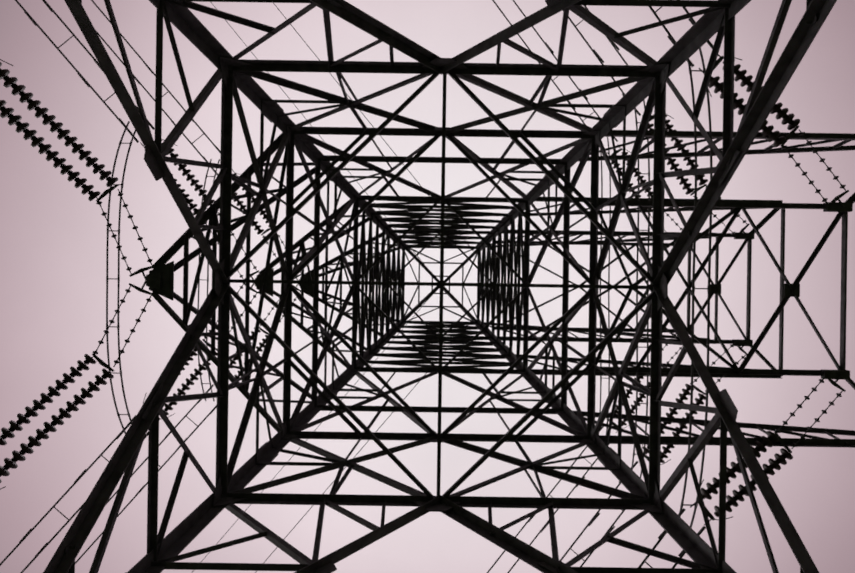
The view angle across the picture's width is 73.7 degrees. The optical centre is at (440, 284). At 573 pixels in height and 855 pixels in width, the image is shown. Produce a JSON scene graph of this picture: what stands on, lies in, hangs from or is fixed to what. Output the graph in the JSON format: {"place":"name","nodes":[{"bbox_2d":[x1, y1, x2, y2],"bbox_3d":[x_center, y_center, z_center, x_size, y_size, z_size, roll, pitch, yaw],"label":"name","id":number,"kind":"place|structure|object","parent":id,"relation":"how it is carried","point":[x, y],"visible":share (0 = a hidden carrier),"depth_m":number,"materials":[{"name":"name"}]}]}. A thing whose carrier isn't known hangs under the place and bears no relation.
{"place":"outdoors","nodes":[
{"label":"outdoors","id":0,"kind":"place"},
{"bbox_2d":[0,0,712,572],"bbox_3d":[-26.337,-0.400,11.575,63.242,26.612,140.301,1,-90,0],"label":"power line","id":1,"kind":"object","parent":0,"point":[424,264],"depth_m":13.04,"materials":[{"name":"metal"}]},
{"bbox_2d":[0,0,854,572],"label":"sky","id":2,"kind":"structure","parent":0,"point":[53,239],"materials":[{"name":"pink"}]},
{"label":"ground","id":3,"kind":"structure","parent":0,"visible":0},
{"bbox_2d":[43,0,854,572],"bbox_3d":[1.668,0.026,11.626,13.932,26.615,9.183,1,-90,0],"label":"transmission tower","id":4,"kind":"structure","parent":3,"relation":"on","point":[651,78],"depth_m":8.96,"materials":[{"name":"metal"}]},
{"bbox_2d":[0,61,799,516],"bbox_3d":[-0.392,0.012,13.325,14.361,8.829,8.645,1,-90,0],"label":"insulator discs","id":5,"kind":"object","parent":4,"relation":"attached to","point":[60,385],"visible":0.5,"depth_m":10.04,"materials":[{"name":"ceramic"}]},
{"bbox_2d":[0,0,848,567],"bbox_3d":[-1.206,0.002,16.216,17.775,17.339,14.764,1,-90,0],"label":"insulator string","id":6,"kind":"object","parent":4,"relation":"attached to","point":[694,288],"visible":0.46,"depth_m":10.25,"materials":[{"name":"metal"}]}
]}

